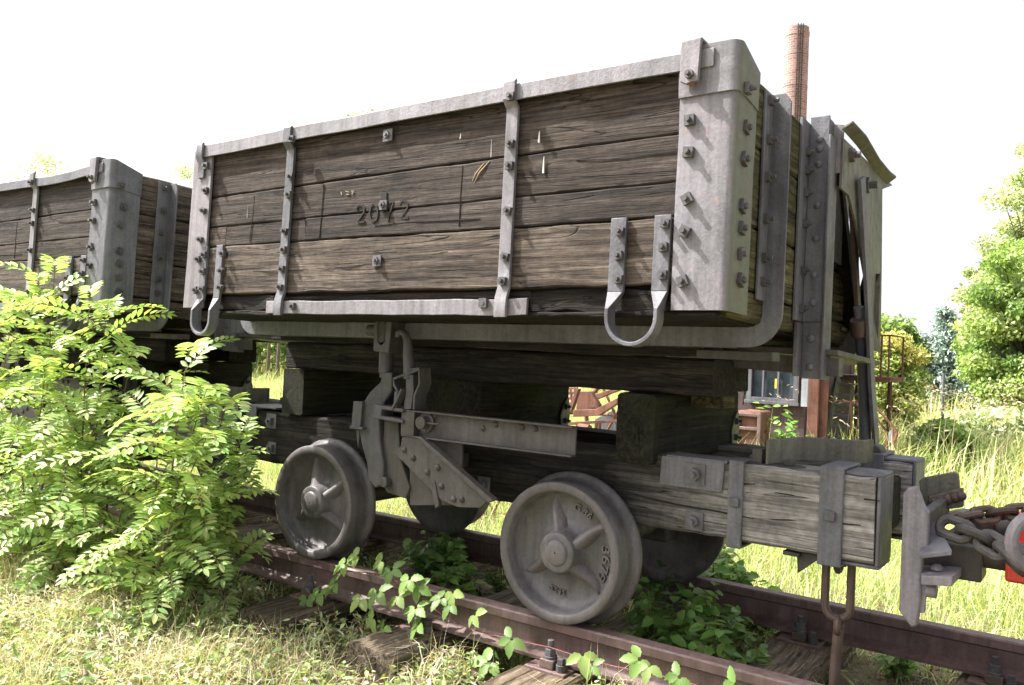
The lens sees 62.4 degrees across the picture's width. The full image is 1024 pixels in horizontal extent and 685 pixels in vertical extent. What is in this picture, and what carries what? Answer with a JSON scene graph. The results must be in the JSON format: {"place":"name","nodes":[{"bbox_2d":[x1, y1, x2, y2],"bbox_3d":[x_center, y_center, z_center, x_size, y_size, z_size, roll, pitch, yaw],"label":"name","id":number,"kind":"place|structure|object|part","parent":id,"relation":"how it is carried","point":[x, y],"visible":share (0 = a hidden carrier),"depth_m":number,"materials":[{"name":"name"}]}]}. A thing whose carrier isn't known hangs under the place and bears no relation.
{"place":"outdoors","nodes":[
{"label":"outdoors","id":0,"kind":"place"},
{"bbox_2d":[0,0,1023,345],"label":"sky","id":1,"kind":"structure","parent":0,"point":[935,87],"materials":[{"name":"white"}]},
{"bbox_2d":[1,375,1023,684],"bbox_3d":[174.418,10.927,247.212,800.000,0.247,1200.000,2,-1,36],"label":"ground","id":2,"kind":"structure","parent":0,"point":[851,675],"depth_m":3.85,"materials":[{"name":"green plant"}]},
{"bbox_2d":[3,151,71,182],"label":"lime tree","id":3,"kind":"object","parent":2,"relation":"on","point":[44,160],"visible":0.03,"depth_m":53.75,"materials":[{"name":"green plant"}]},
{"bbox_2d":[14,474,149,510],"bbox_3d":[-3.192,1.121,6.199,0.261,0.301,1.723,2,-1,37],"label":"railway sleeper","id":4,"kind":"object","parent":2,"relation":"on","point":[141,490],"visible":0.03,"depth_m":6.46,"materials":[{"name":"wood"}]},
{"bbox_2d":[0,495,203,529],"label":"railway sleeper","id":5,"kind":"object","parent":2,"relation":"on","point":[9,516],"depth_m":5.30,"materials":[{"name":"wood"}]},
{"bbox_2d":[0,474,822,684],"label":"rail","id":6,"kind":"object","parent":5,"relation":"on","point":[293,567],"visible":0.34,"depth_m":3.25,"materials":[{"name":"metal"}]},
{"bbox_2d":[0,156,304,501],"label":"tipper wagon","id":7,"kind":"object","parent":6,"relation":"on","point":[116,227],"visible":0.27,"depth_m":4.74,"materials":[{"name":"wood"}]},
{"bbox_2d":[21,447,1023,684],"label":"rail","id":8,"kind":"object","parent":5,"relation":"on","point":[965,650],"visible":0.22,"depth_m":3.52,"materials":[{"name":"metal"}]},
{"bbox_2d":[183,37,924,624],"bbox_3d":[0.013,0.079,3.860,3.301,1.969,1.835,2,-1,36],"label":"tipper wagon","id":9,"kind":"object","parent":8,"relation":"on","point":[459,295],"visible":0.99,"depth_m":3.10,"materials":[{"name":"brown wood"}]},
{"bbox_3d":[0.337,-0.382,4.259,2.620,0.737,0.554,2,-1,36],"label":"tipping door","id":10,"kind":"part","parent":9,"relation":"part of","materials":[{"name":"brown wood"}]},
{"bbox_2d":[820,559,855,684],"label":"bent iron rod","id":11,"kind":"object","parent":9,"relation":"hanging from","point":[839,620],"visible":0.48,"depth_m":2.75,"materials":[{"name":"brown metal"}]},
{"bbox_2d":[899,472,1023,626],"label":"buffer coupling","id":12,"kind":"object","parent":9,"relation":"attached to","point":[931,560],"visible":0.8,"depth_m":2.55,"materials":[{"name":"grey metal"}]},
{"bbox_2d":[934,515,1023,576],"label":"chain","id":13,"kind":"object","parent":12,"relation":"hanging from","point":[984,542],"visible":0.87,"depth_m":2.45,"materials":[{"name":"metal"}]},
{"bbox_2d":[1004,512,1023,571],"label":"shackle ring","id":14,"kind":"object","parent":13,"relation":"attached to","point":[1013,532],"visible":1,"depth_m":2.31,"materials":[{"name":"grey metal"}]},
{"bbox_2d":[945,502,1023,532],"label":"chain","id":15,"kind":"object","parent":12,"relation":"attached to","point":[995,515],"visible":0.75,"depth_m":2.69,"materials":[{"name":"brown metal"}]},
{"bbox_2d":[0,254,279,633],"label":"pinnate bush","id":16,"kind":"object","parent":2,"relation":"on","point":[82,511],"visible":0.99,"depth_m":3.89,"materials":[{"name":"green plant"}]},
{"bbox_2d":[37,500,277,551],"bbox_3d":[-2.163,1.159,5.456,0.261,0.301,1.723,2,-1,34],"label":"railway sleeper","id":17,"kind":"object","parent":2,"relation":"on","point":[252,518],"visible":0.05,"depth_m":5.79,"materials":[{"name":"wood"}]},
{"bbox_2d":[171,165,193,187],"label":"lime tree","id":18,"kind":"object","parent":2,"relation":"on","point":[183,171],"visible":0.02,"depth_m":49.06,"materials":[{"name":"green plant"}]},
{"bbox_2d":[79,520,291,576],"bbox_3d":[-1.655,1.176,5.044,0.261,0.301,1.723,2,-1,37],"label":"railway sleeper","id":19,"kind":"object","parent":2,"relation":"on","point":[274,528],"visible":0.04,"depth_m":5.16,"materials":[{"name":"wood"}]},
{"bbox_2d":[202,343,286,377],"bbox_3d":[-9.219,-1.334,31.287,4.816,5.328,5.250,2,-1,36],"label":"woodland tree","id":20,"kind":"object","parent":2,"relation":"on","point":[260,347],"visible":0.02,"depth_m":30.12,"materials":[{"name":"green plant"}]},
{"bbox_2d":[265,343,270,380],"bbox_3d":[-7.364,-1.375,25.887,0.178,5.407,0.102,2,-1,36],"label":"sapling trunk","id":21,"kind":"object","parent":2,"relation":"on","point":[268,358],"visible":0.19,"depth_m":25.84,"materials":[{"name":"brown plant"}]},
{"bbox_2d":[275,343,280,385],"bbox_3d":[-6.575,-1.356,24.094,0.178,5.410,0.102,2,-1,36],"label":"sapling trunk","id":22,"kind":"object","parent":2,"relation":"on","point":[278,358],"visible":0.19,"depth_m":24.05,"materials":[{"name":"brown plant"}]},
{"bbox_2d":[157,534,408,604],"bbox_3d":[-1.113,1.193,4.695,0.261,0.301,1.723,2,-1,36],"label":"railway sleeper","id":23,"kind":"object","parent":2,"relation":"on","point":[370,544],"visible":0.03,"depth_m":4.89,"materials":[{"name":"wood"}]},
{"bbox_2d":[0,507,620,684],"bbox_3d":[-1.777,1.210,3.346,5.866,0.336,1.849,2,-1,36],"label":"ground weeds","id":24,"kind":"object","parent":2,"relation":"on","point":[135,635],"visible":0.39,"depth_m":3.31,"materials":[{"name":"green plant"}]},
{"bbox_2d":[0,492,658,684],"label":"foreground grass","id":25,"kind":"structure","parent":2,"relation":"on","point":[92,639],"depth_m":3.33,"materials":[{"name":"green plant"}]},
{"bbox_2d":[338,105,381,117],"bbox_3d":[-5.224,-4.420,36.787,6.192,11.869,6.390,2,-1,36],"label":"lime tree","id":26,"kind":"object","parent":2,"relation":"on","point":[348,115],"depth_m":35.87,"materials":[{"name":"green plant"}]},
{"bbox_2d":[240,543,503,643],"bbox_3d":[-0.589,1.215,4.292,0.261,0.301,1.723,2,-1,34],"label":"railway sleeper","id":27,"kind":"object","parent":2,"relation":"on","point":[290,607],"visible":0.2,"depth_m":3.72,"materials":[{"name":"wood"}]},
{"bbox_2d":[398,542,432,561],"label":"leafy plant","id":28,"kind":"object","parent":2,"relation":"on","point":[411,543],"visible":0.04,"depth_m":4.75,"materials":[{"name":"green plant"}]},
{"bbox_2d":[402,528,470,586],"bbox_3d":[-0.390,1.149,4.443,0.374,0.299,0.446,2,-1,6],"label":"leafy plant","id":29,"kind":"object","parent":2,"relation":"on","point":[438,557],"visible":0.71,"depth_m":4.38,"materials":[{"name":"green plant"}]},
{"bbox_2d":[346,588,527,684],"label":"railway sleeper","id":30,"kind":"object","parent":2,"relation":"on","point":[370,645],"visible":0.16,"depth_m":3.29,"materials":[{"name":"wood"}]},
{"bbox_2d":[428,562,485,595],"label":"leafy plant","id":31,"kind":"object","parent":2,"relation":"on","point":[451,578],"visible":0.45,"depth_m":4.01,"materials":[{"name":"green plant"}]},
{"bbox_2d":[8,557,959,684],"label":"leaf litter","id":32,"kind":"object","parent":2,"relation":"on","point":[507,660],"visible":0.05,"depth_m":3.55,"materials":[{"name":"brown plant"}]},
{"bbox_2d":[473,501,511,528],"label":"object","id":33,"kind":"object","parent":2,"relation":"on","point":[493,510],"visible":0.05,"depth_m":6.58,"materials":[{"name":"green plant"}]},
{"bbox_2d":[483,563,509,592],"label":"leafy plant","id":34,"kind":"object","parent":2,"relation":"on","point":[496,585],"visible":0.78,"depth_m":4.40,"materials":[{"name":"green plant"}]},
{"bbox_2d":[299,547,735,684],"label":"creeper vine","id":35,"kind":"object","parent":2,"relation":"on","point":[645,669],"visible":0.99,"depth_m":3.33,"materials":[{"name":"green plant"}]},
{"bbox_2d":[183,503,858,684],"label":"weeds between rails","id":36,"kind":"object","parent":2,"relation":"on","point":[759,639],"visible":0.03,"depth_m":3.93,"materials":[{"name":"green plant"}]},
{"bbox_2d":[245,523,880,684],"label":"grass between rails","id":37,"kind":"object","parent":2,"relation":"on","point":[518,659],"depth_m":3.60,"materials":[{"name":"green plant"}]},
{"bbox_2d":[201,348,991,420],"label":"field grass","id":38,"kind":"structure","parent":2,"relation":"on","point":[261,368],"depth_m":20.91,"materials":[{"name":"green plant"}]},
{"bbox_2d":[480,585,715,684],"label":"railway sleeper","id":39,"kind":"object","parent":2,"relation":"on","point":[549,667],"visible":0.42,"depth_m":3.04,"materials":[{"name":"wood"}]},
{"bbox_2d":[568,388,629,430],"bbox_3d":[0.816,0.949,7.817,0.685,1.215,0.892,3,-1,-28],"label":"rusty machine","id":40,"kind":"object","parent":2,"relation":"on","point":[588,403],"visible":0.41,"depth_m":7.75,"materials":[{"name":"metal"}]},
{"bbox_2d":[264,220,1022,348],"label":"distant wood","id":41,"kind":"object","parent":2,"relation":"on","point":[984,253],"depth_m":29.32,"materials":[{"name":"green plant"}]},
{"bbox_2d":[622,577,704,647],"bbox_3d":[0.579,1.165,3.414,0.388,0.362,0.355,2,-1,36],"label":"leafy plant","id":42,"kind":"object","parent":2,"relation":"on","point":[649,620],"visible":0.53,"depth_m":3.36,"materials":[{"name":"green plant"}]},
{"bbox_2d":[630,560,711,602],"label":"leafy plant","id":43,"kind":"object","parent":2,"relation":"on","point":[651,585],"visible":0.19,"depth_m":3.89,"materials":[{"name":"green plant"}]},
{"bbox_2d":[654,609,746,664],"bbox_3d":[0.757,1.202,3.253,0.298,0.303,0.349,3,-1,-23],"label":"leafy plant","id":44,"kind":"object","parent":2,"relation":"on","point":[710,635],"visible":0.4,"depth_m":3.21,"materials":[{"name":"green plant"}]},
{"bbox_2d":[672,581,757,658],"bbox_3d":[0.837,1.184,3.503,0.373,0.354,0.309,3,-1,-13],"label":"leafy plant","id":45,"kind":"object","parent":2,"relation":"on","point":[730,619],"visible":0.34,"depth_m":3.47,"materials":[{"name":"green plant"}]},
{"bbox_2d":[713,543,734,573],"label":"leafy plant","id":46,"kind":"object","parent":2,"relation":"on","point":[729,550],"visible":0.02,"depth_m":4.30,"materials":[{"name":"green plant"}]},
{"bbox_2d":[705,552,765,619],"bbox_3d":[0.976,1.193,4.071,0.449,0.381,0.439,3,-1,-21],"label":"leafy plant","id":47,"kind":"object","parent":2,"relation":"on","point":[743,575],"visible":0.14,"depth_m":4.00,"materials":[{"name":"green plant"}]},
{"bbox_2d":[729,644,772,664],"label":"leafy plant","id":48,"kind":"object","parent":2,"relation":"on","point":[760,654],"visible":0.27,"depth_m":3.29,"materials":[{"name":"green plant"}]},
{"bbox_2d":[737,409,770,445],"bbox_3d":[2.761,1.208,9.700,0.303,0.858,0.410,2,-1,36],"label":"rusty cabinet","id":49,"kind":"object","parent":2,"relation":"on","point":[752,425],"visible":0.41,"depth_m":9.56,"materials":[{"name":"metal"}]},
{"bbox_2d":[736,581,782,634],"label":"leafy plant","id":50,"kind":"object","parent":2,"relation":"on","point":[749,627],"visible":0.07,"depth_m":4.00,"materials":[{"name":"green plant"}]},
{"bbox_2d":[752,400,799,438],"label":"climbing plant","id":51,"kind":"object","parent":2,"relation":"on","point":[779,434],"visible":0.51,"depth_m":9.50,"materials":[{"name":"green plant"}]},
{"bbox_2d":[783,23,809,121],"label":"brick chimney","id":52,"kind":"object","parent":2,"relation":"on","point":[795,74],"visible":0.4,"depth_m":77.19,"materials":[{"name":"brick"}]},
{"bbox_2d":[738,251,858,438],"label":"brick building","id":53,"kind":"structure","parent":2,"relation":"on","point":[763,384],"depth_m":10.83,"materials":[{"name":"brown brick"}]},
{"bbox_2d":[744,369,799,405],"bbox_3d":[3.324,0.482,10.765,0.698,0.610,0.110,2,-1,36],"label":"window","id":54,"kind":"structure","parent":53,"relation":"in","point":[764,383],"depth_m":10.80,"materials":[{"name":"grey paint"}]},
{"bbox_2d":[786,432,812,437],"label":"climbing plant","id":55,"kind":"object","parent":2,"relation":"on","point":[793,434],"visible":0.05,"depth_m":9.65,"materials":[{"name":"green plant"}]},
{"bbox_2d":[746,615,855,684],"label":"railway sleeper","id":56,"kind":"object","parent":2,"relation":"on","point":[798,651],"visible":0.45,"depth_m":3.38,"materials":[{"name":"wood"}]},
{"bbox_2d":[806,379,828,437],"bbox_3d":[3.778,0.279,10.357,0.219,2.850,0.180,2,-1,36],"label":"rusty post","id":57,"kind":"object","parent":2,"relation":"on","point":[817,408],"depth_m":10.29,"materials":[{"name":"brown metal"}]},
{"bbox_2d":[801,378,808,406],"bbox_3d":[3.566,0.425,10.281,0.077,0.708,0.020,2,-1,36],"label":"enamel strip","id":58,"kind":"object","parent":57,"relation":"attached to","point":[804,393],"visible":0.36,"depth_m":10.27,"materials":[{"name":"white metal"}]},
{"bbox_2d":[827,334,904,453],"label":"steel platform","id":59,"kind":"structure","parent":2,"relation":"on","point":[880,378],"depth_m":11.46,"materials":[{"name":"brown metal"}]},
{"bbox_2d":[852,327,934,436],"bbox_3d":[6.519,0.790,14.714,1.545,2.101,1.498,2,-1,36],"label":"yellow shrub","id":60,"kind":"object","parent":2,"relation":"on","point":[912,372],"visible":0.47,"depth_m":14.29,"materials":[{"name":"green plant"}]},
{"bbox_2d":[855,313,936,371],"bbox_3d":[9.931,0.625,22.030,2.137,2.797,2.356,2,-1,-3],"label":"hazel shrub","id":61,"kind":"object","parent":2,"relation":"on","point":[901,323],"visible":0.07,"depth_m":21.64,"materials":[{"name":"green plant"}]},
{"bbox_2d":[769,379,1023,497],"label":"seed heads","id":62,"kind":"object","parent":2,"relation":"on","point":[931,388],"visible":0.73,"depth_m":10.33,"materials":[{"name":"plant"}]},
{"bbox_2d":[871,652,926,677],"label":"leafy plant","id":63,"kind":"object","parent":2,"relation":"on","point":[894,664],"visible":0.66,"depth_m":3.51,"materials":[{"name":"green plant"}]},
{"bbox_2d":[940,373,945,416],"bbox_3d":[6.743,1.159,13.258,0.054,1.366,0.041,2,-1,36],"label":"marker pole","id":64,"kind":"object","parent":2,"relation":"on","point":[943,389],"visible":0.42,"depth_m":13.24,"materials":[{"name":"grey metal"}]},
{"bbox_2d":[905,414,990,479],"bbox_3d":[5.383,1.361,10.581,0.972,0.924,0.964,2,-1,8],"label":"field shrub","id":65,"kind":"object","parent":2,"relation":"on","point":[957,432],"visible":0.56,"depth_m":10.38,"materials":[{"name":"green plant"}]},
{"bbox_2d":[916,305,981,414],"bbox_3d":[10.923,0.563,21.399,2.482,3.089,2.409,2,-1,36],"label":"spruce tree","id":66,"kind":"object","parent":2,"relation":"on","point":[945,360],"visible":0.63,"depth_m":21.05,"materials":[{"name":"green plant"}]},
{"bbox_2d":[940,399,1023,458],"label":"field shrub","id":67,"kind":"object","parent":2,"relation":"on","point":[990,416],"visible":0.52,"depth_m":12.45,"materials":[{"name":"green plant"}]},
{"bbox_2d":[946,262,1022,339],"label":"lime tree","id":68,"kind":"object","parent":2,"relation":"on","point":[972,274],"visible":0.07,"depth_m":24.46,"materials":[{"name":"green plant"}]},
{"bbox_2d":[954,656,1017,684],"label":"railway sleeper","id":69,"kind":"object","parent":2,"relation":"on","point":[993,675],"visible":0.54,"depth_m":3.09,"materials":[{"name":"wood"}]},
{"bbox_2d":[948,237,1023,415],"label":"maple tree","id":70,"kind":"object","parent":2,"relation":"on","point":[990,348],"visible":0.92,"depth_m":16.39,"materials":[{"name":"green plant"}]},
{"bbox_2d":[970,142,1023,271],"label":"acacia tree","id":71,"kind":"object","parent":2,"relation":"on","point":[1010,227],"visible":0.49,"depth_m":22.39,"materials":[{"name":"green plant"}]},
{"bbox_2d":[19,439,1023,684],"bbox_3d":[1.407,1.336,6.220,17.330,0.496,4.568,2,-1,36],"label":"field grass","id":72,"kind":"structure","parent":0,"point":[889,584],"depth_m":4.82,"materials":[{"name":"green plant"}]},
{"bbox_2d":[252,366,1023,529],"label":"field grass","id":73,"kind":"structure","parent":0,"point":[1013,477],"depth_m":9.75,"materials":[{"name":"green plant"}]}
]}

